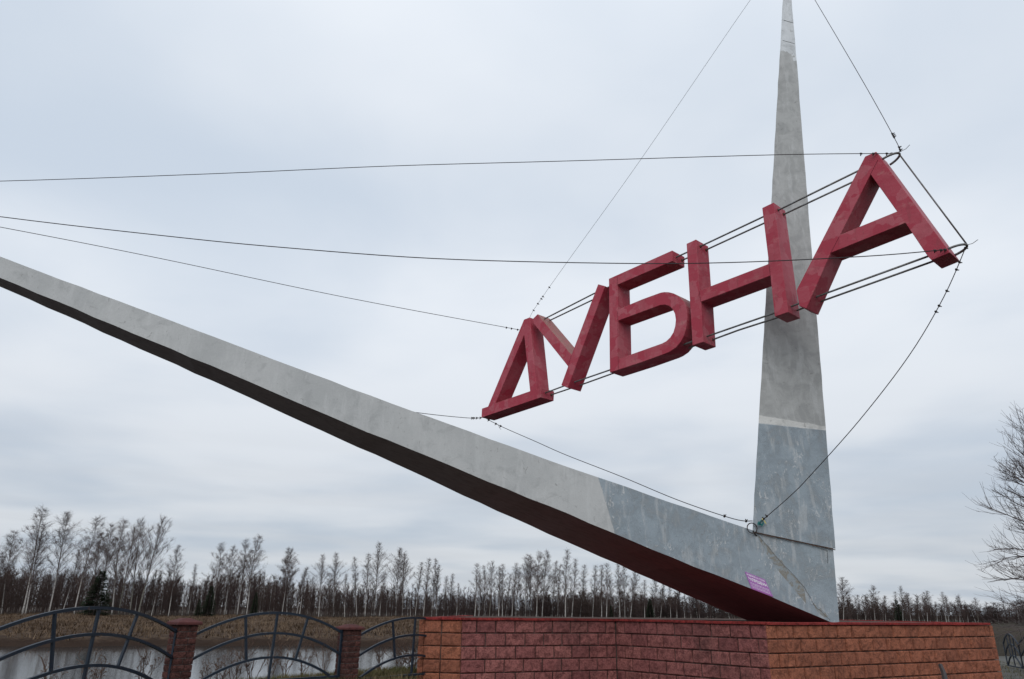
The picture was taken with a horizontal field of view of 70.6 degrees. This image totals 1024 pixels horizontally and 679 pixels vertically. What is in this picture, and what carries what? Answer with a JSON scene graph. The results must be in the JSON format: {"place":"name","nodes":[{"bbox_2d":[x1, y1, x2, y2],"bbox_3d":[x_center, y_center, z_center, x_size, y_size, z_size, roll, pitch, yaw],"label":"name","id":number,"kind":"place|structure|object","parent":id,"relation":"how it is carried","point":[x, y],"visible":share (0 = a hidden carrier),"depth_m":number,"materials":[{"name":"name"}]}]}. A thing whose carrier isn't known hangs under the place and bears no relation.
{"place":"outdoors","nodes":[
{"label":"outdoors","id":0,"kind":"place"},
{"bbox_2d":[0,645,418,678],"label":"pond water","id":1,"kind":"structure","parent":0,"point":[26,664],"depth_m":20.96,"materials":[{"name":"liquid"}]},
{"bbox_2d":[0,612,429,640],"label":"dry bank grass","id":2,"kind":"structure","parent":0,"point":[36,624],"depth_m":44.02,"materials":[{"name":"plant"}]},
{"bbox_2d":[0,605,1023,678],"bbox_3d":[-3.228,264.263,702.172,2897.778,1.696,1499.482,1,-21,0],"label":"ground","id":3,"kind":"structure","parent":0,"point":[18,641],"depth_m":33.68,"materials":[{"name":"brown plant"}]},
{"bbox_2d":[0,549,21,593],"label":"birch tree","id":4,"kind":"object","parent":3,"relation":"on","point":[3,565],"visible":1,"depth_m":69.62,"materials":[{"name":"grey plant"}]},
{"bbox_2d":[0,530,24,613],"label":"birch tree","id":5,"kind":"object","parent":3,"relation":"on","point":[11,552],"visible":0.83,"depth_m":73.55,"materials":[{"name":"grey plant"}]},
{"bbox_2d":[14,504,62,613],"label":"birch tree","id":6,"kind":"object","parent":3,"relation":"on","point":[39,541],"visible":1,"depth_m":68.07,"materials":[{"name":"grey plant"}]},
{"bbox_2d":[24,522,52,612],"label":"birch tree","id":7,"kind":"object","parent":3,"relation":"on","point":[35,562],"visible":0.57,"depth_m":69.58,"materials":[{"name":"grey plant"}]},
{"bbox_2d":[38,651,67,678],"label":"dry weed","id":8,"kind":"object","parent":3,"relation":"on","point":[44,669],"visible":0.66,"depth_m":8.52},
{"bbox_2d":[46,511,93,611],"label":"birch tree","id":9,"kind":"object","parent":3,"relation":"on","point":[63,536],"visible":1,"depth_m":70.33,"materials":[{"name":"grey plant"}]},
{"bbox_2d":[63,548,82,608],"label":"birch tree","id":10,"kind":"object","parent":3,"relation":"on","point":[72,580],"visible":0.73,"depth_m":74.07,"materials":[{"name":"grey plant"}]},
{"bbox_2d":[62,516,110,613],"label":"birch tree","id":11,"kind":"object","parent":3,"relation":"on","point":[88,547],"visible":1,"depth_m":70.39,"materials":[{"name":"grey plant"}]},
{"bbox_2d":[76,648,109,678],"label":"dry weed","id":12,"kind":"object","parent":3,"relation":"on","point":[101,672],"visible":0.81,"depth_m":8.88,"materials":[{"name":"plant"}]},
{"bbox_2d":[76,571,113,616],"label":"spruce tree","id":13,"kind":"object","parent":3,"relation":"on","point":[99,587],"visible":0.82,"depth_m":66.16,"materials":[{"name":"green plant"}]},
{"bbox_2d":[78,534,114,613],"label":"birch tree","id":14,"kind":"object","parent":3,"relation":"on","point":[96,563],"visible":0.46,"depth_m":80.55,"materials":[{"name":"grey plant"}]},
{"bbox_2d":[86,523,118,600],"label":"birch tree","id":15,"kind":"object","parent":3,"relation":"on","point":[109,545],"visible":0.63,"depth_m":80.37,"materials":[{"name":"grey plant"}]},
{"bbox_2d":[87,516,139,613],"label":"birch tree","id":16,"kind":"object","parent":3,"relation":"on","point":[117,557],"visible":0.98,"depth_m":74.71,"materials":[{"name":"grey plant"}]},
{"bbox_2d":[116,524,148,613],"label":"aspen tree","id":17,"kind":"object","parent":3,"relation":"on","point":[129,565],"visible":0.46,"depth_m":79.95,"materials":[{"name":"grey plant"}]},
{"bbox_2d":[120,517,154,614],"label":"aspen tree","id":18,"kind":"object","parent":3,"relation":"on","point":[137,548],"visible":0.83,"depth_m":77.33,"materials":[{"name":"grey plant"}]},
{"bbox_2d":[135,642,164,678],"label":"dry weed","id":19,"kind":"object","parent":3,"relation":"on","point":[143,660],"visible":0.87,"depth_m":9.28,"materials":[{"name":"plant"}]},
{"bbox_2d":[137,514,175,611],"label":"aspen tree","id":20,"kind":"object","parent":3,"relation":"on","point":[160,540],"visible":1,"depth_m":74.56,"materials":[{"name":"grey plant"}]},
{"bbox_2d":[151,572,164,615],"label":"birch tree","id":21,"kind":"object","parent":3,"relation":"on","point":[157,590],"visible":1,"depth_m":75.48,"materials":[{"name":"grey plant"}]},
{"bbox_2d":[159,543,185,615],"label":"birch tree","id":22,"kind":"object","parent":3,"relation":"on","point":[173,571],"visible":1,"depth_m":76.65,"materials":[{"name":"grey plant"}]},
{"bbox_2d":[162,618,202,678],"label":"brick post","id":23,"kind":"object","parent":3,"relation":"on","point":[184,649],"visible":0.94,"depth_m":8.83,"materials":[{"name":"brick"}]},
{"bbox_2d":[0,606,177,678],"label":"fence panel","id":24,"kind":"object","parent":23,"relation":"attached to","point":[93,634],"visible":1,"depth_m":7.51,"materials":[{"name":"blue paint"}]},
{"bbox_2d":[192,612,343,678],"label":"fence panel","id":25,"kind":"object","parent":23,"relation":"attached to","point":[274,633],"visible":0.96,"depth_m":9.82,"materials":[{"name":"blue paint"}]},
{"bbox_2d":[186,563,199,613],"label":"birch tree","id":26,"kind":"object","parent":3,"relation":"on","point":[192,587],"visible":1,"depth_m":87.32,"materials":[{"name":"grey plant"}]},
{"bbox_2d":[200,586,215,615],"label":"spruce tree","id":27,"kind":"object","parent":3,"relation":"on","point":[208,601],"visible":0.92,"depth_m":74.16,"materials":[{"name":"green plant"}]},
{"bbox_2d":[199,656,225,678],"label":"dry weed","id":28,"kind":"object","parent":3,"relation":"on","point":[207,669],"visible":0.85,"depth_m":10.21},
{"bbox_2d":[202,541,236,613],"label":"birch tree","id":29,"kind":"object","parent":3,"relation":"on","point":[215,572],"visible":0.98,"depth_m":78.28,"materials":[{"name":"grey plant"}]},
{"bbox_2d":[211,651,235,678],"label":"dry weed","id":30,"kind":"object","parent":3,"relation":"on","point":[223,675],"visible":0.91,"depth_m":10.48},
{"bbox_2d":[217,545,242,614],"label":"birch tree","id":31,"kind":"object","parent":3,"relation":"on","point":[230,564],"visible":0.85,"depth_m":82.05,"materials":[{"name":"grey plant"}]},
{"bbox_2d":[226,642,253,678],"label":"dry weed","id":32,"kind":"object","parent":3,"relation":"on","point":[237,667],"visible":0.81,"depth_m":10.72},
{"bbox_2d":[229,539,258,614],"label":"birch tree","id":33,"kind":"object","parent":3,"relation":"on","point":[240,575],"visible":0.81,"depth_m":79.00,"materials":[{"name":"grey plant"}]},
{"bbox_2d":[231,534,269,614],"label":"birch tree","id":34,"kind":"object","parent":3,"relation":"on","point":[251,575],"visible":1,"depth_m":77.69,"materials":[{"name":"grey plant"}]},
{"bbox_2d":[249,592,257,613],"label":"spruce tree","id":35,"kind":"object","parent":3,"relation":"on","point":[253,607],"visible":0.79,"depth_m":76.52,"materials":[{"name":"green plant"}]},
{"bbox_2d":[241,630,279,678],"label":"dry weed","id":36,"kind":"object","parent":3,"relation":"on","point":[247,665],"visible":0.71,"depth_m":10.94,"materials":[{"name":"plant"}]},
{"bbox_2d":[261,645,283,676],"bbox_3d":[-3.619,4.883,10.864,0.327,0.544,0.330,1,-21,0],"label":"dry weed","id":37,"kind":"object","parent":3,"relation":"on","point":[276,660],"visible":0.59,"depth_m":10.87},
{"bbox_2d":[275,547,298,615],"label":"birch tree","id":38,"kind":"object","parent":3,"relation":"on","point":[283,559],"visible":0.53,"depth_m":88.70,"materials":[{"name":"grey plant"}]},
{"bbox_2d":[276,547,299,614],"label":"birch tree","id":39,"kind":"object","parent":3,"relation":"on","point":[287,572],"visible":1,"depth_m":82.19,"materials":[{"name":"grey plant"}]},
{"bbox_2d":[276,634,304,676],"bbox_3d":[-3.506,4.950,11.227,0.412,0.764,0.538,1,-21,0],"label":"dry weed","id":40,"kind":"object","parent":3,"relation":"on","point":[293,656],"visible":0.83,"depth_m":11.22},
{"bbox_2d":[296,567,312,613],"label":"birch tree","id":41,"kind":"object","parent":3,"relation":"on","point":[306,570],"visible":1,"depth_m":81.10,"materials":[{"name":"grey plant"}]},
{"bbox_2d":[295,642,315,673],"bbox_3d":[-3.274,5.069,11.388,0.432,0.601,0.285,-14,-25,34],"label":"dry weed","id":42,"kind":"object","parent":3,"relation":"on","point":[310,658],"visible":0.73,"depth_m":11.39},
{"bbox_2d":[219,665,421,678],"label":"grass","id":43,"kind":"structure","parent":3,"relation":"on","point":[382,671],"depth_m":11.14,"materials":[{"name":"plant"}]},
{"bbox_2d":[308,554,336,616],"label":"birch tree","id":44,"kind":"object","parent":3,"relation":"on","point":[321,574],"visible":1,"depth_m":82.14,"materials":[{"name":"grey plant"}]},
{"bbox_2d":[309,620,337,670],"bbox_3d":[-3.054,5.008,11.689,0.460,0.871,0.401,7,-21,-15],"label":"dry weed","id":45,"kind":"object","parent":3,"relation":"on","point":[329,658],"visible":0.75,"depth_m":11.63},
{"bbox_2d":[325,553,346,615],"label":"birch tree","id":46,"kind":"object","parent":3,"relation":"on","point":[333,580],"visible":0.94,"depth_m":92.30,"materials":[{"name":"grey plant"}]},
{"bbox_2d":[339,573,350,616],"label":"birch tree","id":47,"kind":"object","parent":3,"relation":"on","point":[345,585],"visible":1,"depth_m":83.51,"materials":[{"name":"grey plant"}]},
{"bbox_2d":[334,624,364,678],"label":"brick post","id":48,"kind":"object","parent":3,"relation":"on","point":[350,654],"visible":0.95,"depth_m":10.54,"materials":[{"name":"brick"}]},
{"bbox_2d":[350,557,362,615],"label":"birch tree","id":49,"kind":"object","parent":3,"relation":"on","point":[355,579],"visible":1,"depth_m":87.09,"materials":[{"name":"grey plant"}]},
{"bbox_2d":[360,553,377,615],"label":"birch tree","id":50,"kind":"object","parent":3,"relation":"on","point":[367,577],"visible":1,"depth_m":86.72,"materials":[{"name":"grey plant"}]},
{"bbox_2d":[360,542,392,614],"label":"birch tree","id":51,"kind":"object","parent":3,"relation":"on","point":[378,560],"visible":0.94,"depth_m":91.50,"materials":[{"name":"grey plant"}]},
{"bbox_2d":[373,634,387,668],"bbox_3d":[-2.340,5.504,12.632,0.286,0.645,0.405,1,-21,0],"label":"dry weed","id":52,"kind":"object","parent":3,"relation":"on","point":[379,654],"visible":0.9,"depth_m":12.72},
{"bbox_2d":[377,574,387,615],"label":"birch tree","id":53,"kind":"object","parent":3,"relation":"on","point":[382,590],"visible":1,"depth_m":85.38,"materials":[{"name":"grey plant"}]},
{"bbox_2d":[358,617,426,678],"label":"fence panel","id":54,"kind":"object","parent":3,"relation":"on","point":[394,637],"visible":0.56,"depth_m":11.39,"materials":[{"name":"blue paint"}]},
{"bbox_2d":[383,546,406,615],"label":"birch tree","id":55,"kind":"object","parent":3,"relation":"on","point":[398,569],"visible":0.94,"depth_m":91.50,"materials":[{"name":"grey plant"}]},
{"bbox_2d":[381,643,417,666],"bbox_3d":[-1.973,5.851,13.289,0.673,0.531,0.759,-3,-21,9],"label":"dry shrub","id":56,"kind":"object","parent":3,"relation":"on","point":[400,661],"visible":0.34,"depth_m":13.23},
{"bbox_2d":[389,553,412,614],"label":"birch tree","id":57,"kind":"object","parent":3,"relation":"on","point":[404,572],"visible":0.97,"depth_m":90.86,"materials":[{"name":"grey plant"}]},
{"bbox_2d":[386,629,421,667],"bbox_3d":[-1.727,5.594,13.061,1.304,0.730,1.189,1,-21,0],"label":"dry shrub","id":58,"kind":"object","parent":3,"relation":"on","point":[415,658],"visible":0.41,"depth_m":12.92,"materials":[{"name":"plant"}]},
{"bbox_2d":[414,562,424,615],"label":"birch tree","id":59,"kind":"object","parent":3,"relation":"on","point":[419,586],"visible":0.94,"depth_m":91.86,"materials":[{"name":"grey plant"}]},
{"bbox_2d":[420,559,432,616],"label":"birch tree","id":60,"kind":"object","parent":3,"relation":"on","point":[427,578],"visible":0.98,"depth_m":88.05,"materials":[{"name":"grey plant"}]},
{"bbox_2d":[427,559,439,616],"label":"birch tree","id":61,"kind":"object","parent":3,"relation":"on","point":[434,578],"visible":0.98,"depth_m":87.92,"materials":[{"name":"grey plant"}]},
{"bbox_2d":[430,564,442,614],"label":"birch tree","id":62,"kind":"object","parent":3,"relation":"on","point":[435,586],"visible":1,"depth_m":87.57,"materials":[{"name":"grey plant"}]},
{"bbox_2d":[470,563,481,615],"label":"birch tree","id":63,"kind":"object","parent":3,"relation":"on","point":[476,582],"visible":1,"depth_m":83.62,"materials":[{"name":"grey plant"}]},
{"bbox_2d":[480,566,488,615],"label":"birch tree","id":64,"kind":"object","parent":3,"relation":"on","point":[483,571],"visible":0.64,"depth_m":92.88,"materials":[{"name":"grey plant"}]},
{"bbox_2d":[483,561,500,615],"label":"tree","id":65,"kind":"object","parent":3,"relation":"on","point":[490,584],"visible":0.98,"depth_m":84.45,"materials":[{"name":"grey plant"}]},
{"bbox_2d":[494,567,505,615],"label":"birch tree","id":66,"kind":"object","parent":3,"relation":"on","point":[499,588],"visible":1,"depth_m":83.37,"materials":[{"name":"grey plant"}]},
{"bbox_2d":[494,563,507,615],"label":"birch tree","id":67,"kind":"object","parent":3,"relation":"on","point":[502,573],"visible":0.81,"depth_m":84.79,"materials":[{"name":"grey plant"}]},
{"bbox_2d":[0,563,1023,623],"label":"young woods","id":68,"kind":"object","parent":3,"relation":"on","point":[14,594],"visible":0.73,"depth_m":91.24,"materials":[{"name":"plant"}]},
{"bbox_2d":[506,563,523,613],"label":"birch tree","id":69,"kind":"object","parent":3,"relation":"on","point":[514,584],"visible":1,"depth_m":86.88,"materials":[{"name":"grey plant"}]},
{"bbox_2d":[511,554,535,615],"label":"birch tree","id":70,"kind":"object","parent":3,"relation":"on","point":[524,566],"visible":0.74,"depth_m":91.59,"materials":[{"name":"grey plant"}]},
{"bbox_2d":[522,555,535,608],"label":"birch tree","id":71,"kind":"object","parent":3,"relation":"on","point":[530,581],"visible":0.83,"depth_m":90.42,"materials":[{"name":"grey plant"}]},
{"bbox_2d":[522,551,551,616],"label":"birch tree","id":72,"kind":"object","parent":3,"relation":"on","point":[537,582],"visible":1,"depth_m":84.70,"materials":[{"name":"grey plant"}]},
{"bbox_2d":[531,549,559,615],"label":"birch tree","id":73,"kind":"object","parent":3,"relation":"on","point":[543,571],"visible":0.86,"depth_m":86.22,"materials":[{"name":"grey plant"}]},
{"bbox_2d":[548,561,559,616],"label":"birch tree","id":74,"kind":"object","parent":3,"relation":"on","point":[553,584],"visible":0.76,"depth_m":87.93,"materials":[{"name":"grey plant"}]},
{"bbox_2d":[552,564,563,614],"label":"birch tree","id":75,"kind":"object","parent":3,"relation":"on","point":[558,587],"visible":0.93,"depth_m":86.54,"materials":[{"name":"grey plant"}]},
{"bbox_2d":[555,547,574,616],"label":"birch tree","id":76,"kind":"object","parent":3,"relation":"on","point":[566,568],"visible":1,"depth_m":84.82,"materials":[{"name":"grey plant"}]},
{"bbox_2d":[569,558,583,616],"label":"birch tree","id":77,"kind":"object","parent":3,"relation":"on","point":[575,575],"visible":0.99,"depth_m":86.24,"materials":[{"name":"grey plant"}]},
{"bbox_2d":[578,564,587,615],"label":"birch tree","id":78,"kind":"object","parent":3,"relation":"on","point":[582,589],"visible":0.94,"depth_m":91.49,"materials":[{"name":"grey plant"}]},
{"bbox_2d":[589,566,600,616],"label":"birch tree","id":79,"kind":"object","parent":3,"relation":"on","point":[594,591],"visible":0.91,"depth_m":87.70,"materials":[{"name":"grey plant"}]},
{"bbox_2d":[594,564,608,616],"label":"birch tree","id":80,"kind":"object","parent":3,"relation":"on","point":[601,575],"visible":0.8,"depth_m":85.94,"materials":[{"name":"grey plant"}]},
{"bbox_2d":[598,564,614,616],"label":"birch tree","id":81,"kind":"object","parent":3,"relation":"on","point":[606,582],"visible":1,"depth_m":83.65,"materials":[{"name":"grey plant"}]},
{"bbox_2d":[612,563,624,616],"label":"birch tree","id":82,"kind":"object","parent":3,"relation":"on","point":[620,585],"visible":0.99,"depth_m":89.15,"materials":[{"name":"grey plant"}]},
{"bbox_2d":[615,566,634,606],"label":"birch tree","id":83,"kind":"object","parent":3,"relation":"on","point":[625,598],"visible":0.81,"depth_m":92.33,"materials":[{"name":"grey plant"}]},
{"bbox_2d":[626,572,642,616],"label":"birch tree","id":84,"kind":"object","parent":3,"relation":"on","point":[634,585],"visible":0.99,"depth_m":82.42,"materials":[{"name":"grey plant"}]},
{"bbox_2d":[639,580,649,617],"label":"birch tree","id":85,"kind":"object","parent":3,"relation":"on","point":[644,598],"visible":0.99,"depth_m":82.46,"materials":[{"name":"grey plant"}]},
{"bbox_2d":[645,598,654,617],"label":"spruce tree","id":86,"kind":"object","parent":3,"relation":"on","point":[650,612],"visible":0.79,"depth_m":84.70,"materials":[{"name":"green plant"}]},
{"bbox_2d":[648,580,660,608],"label":"birch tree","id":87,"kind":"object","parent":3,"relation":"on","point":[654,592],"visible":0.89,"depth_m":92.79,"materials":[{"name":"grey plant"}]},
{"bbox_2d":[416,615,1002,678],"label":"plinth","id":88,"kind":"structure","parent":3,"relation":"on","point":[485,647],"depth_m":11.99,"materials":[{"name":"brick"}]},
{"bbox_2d":[0,0,838,621],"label":"monument","id":89,"kind":"object","parent":88,"relation":"on","point":[786,552],"visible":0.94,"depth_m":12.70,"materials":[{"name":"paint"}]},
{"bbox_2d":[1,227,518,330],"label":"cable","id":90,"kind":"object","parent":89,"relation":"attached to","point":[250,277],"visible":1,"depth_m":16.42,"materials":[{"name":"metal"}]},
{"bbox_2d":[9,146,908,180],"bbox_3d":[-3.625,-3.015,12.920,20.654,0.139,0.128,-1,-21,4],"label":"cable","id":91,"kind":"object","parent":89,"relation":"attached to","point":[886,153],"visible":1,"depth_m":12.71,"materials":[{"name":"metal"}]},
{"bbox_2d":[482,152,967,419],"bbox_3d":[3.164,-0.660,15.138,0.440,2.752,11.226,18,-27,-39],"label":"hanging word","id":92,"kind":"object","parent":91,"relation":"hanging from","point":[847,235],"visible":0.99,"depth_m":14.20,"materials":[{"name":"red paint"}]},
{"bbox_2d":[0,216,976,263],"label":"cable","id":93,"kind":"object","parent":92,"relation":"attached to","point":[940,250],"visible":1,"depth_m":11.62,"materials":[{"name":"metal"}]},
{"bbox_2d":[487,419,747,521],"bbox_3d":[1.734,2.570,15.399,0.073,3.101,7.133,18,-27,-39],"label":"cable","id":94,"kind":"object","parent":92,"relation":"hanging from","point":[724,516],"visible":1,"depth_m":14.55,"materials":[{"name":"metal"}]},
{"bbox_2d":[760,246,967,522],"bbox_3d":[5.585,0.844,11.691,0.072,3.851,3.916,18,-27,-39],"label":"cable","id":95,"kind":"object","parent":92,"relation":"attached to","point":[956,269],"visible":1,"depth_m":11.36,"materials":[{"name":"metal"}]},
{"bbox_2d":[530,2,748,315],"bbox_3d":[3.480,-4.848,17.698,7.249,7.690,0.073,-13,-25,32],"label":"cable","id":96,"kind":"object","parent":89,"relation":"attached to","point":[631,172],"visible":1,"depth_m":17.81,"materials":[{"name":"metal"}]},
{"bbox_2d":[745,572,772,596],"bbox_3d":[4.152,4.115,12.154,0.452,0.404,0.008,2,-21,-5],"label":"warning notice","id":97,"kind":"object","parent":89,"relation":"attached to","point":[758,584],"visible":1,"depth_m":12.15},
{"bbox_2d":[815,0,901,151],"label":"cable","id":98,"kind":"object","parent":89,"relation":"attached to","point":[892,134],"visible":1,"depth_m":13.19,"materials":[{"name":"metal"}]},
{"bbox_2d":[836,577,854,619],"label":"birch tree","id":99,"kind":"object","parent":3,"relation":"on","point":[843,586],"visible":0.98,"depth_m":102.28,"materials":[{"name":"grey plant"}]},
{"bbox_2d":[866,585,882,616],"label":"birch tree","id":100,"kind":"object","parent":3,"relation":"on","point":[873,600],"visible":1,"depth_m":95.94,"materials":[{"name":"grey plant"}]},
{"bbox_2d":[894,600,904,620],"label":"spruce tree","id":101,"kind":"object","parent":3,"relation":"on","point":[898,613],"visible":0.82,"depth_m":93.64,"materials":[{"name":"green plant"}]},
{"bbox_2d":[900,592,913,619],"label":"birch tree","id":102,"kind":"object","parent":3,"relation":"on","point":[910,602],"visible":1,"depth_m":89.43,"materials":[{"name":"grey plant"}]},
{"bbox_2d":[918,590,933,620],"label":"birch tree","id":103,"kind":"object","parent":3,"relation":"on","point":[927,598],"visible":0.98,"depth_m":93.02,"materials":[{"name":"grey plant"}]},
{"bbox_2d":[965,402,1023,651],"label":"bare tree","id":104,"kind":"object","parent":3,"relation":"on","point":[1015,477],"visible":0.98,"depth_m":16.97,"materials":[{"name":"plant"}]},
{"bbox_2d":[0,0,1023,616],"label":"sky","id":105,"kind":"structure","parent":0,"point":[93,423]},
{"bbox_2d":[997,656,1023,678],"bbox_3d":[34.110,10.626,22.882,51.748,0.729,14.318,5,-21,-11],"label":"gravel road","id":106,"kind":"structure","parent":0,"point":[1003,659],"depth_m":20.59,"materials":[{"name":"gravel"}]},
{"bbox_2d":[1002,634,1023,668],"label":"fence panel","id":107,"kind":"object","parent":106,"relation":"on","point":[1007,647],"visible":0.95,"depth_m":20.52,"materials":[{"name":"blue paint"}]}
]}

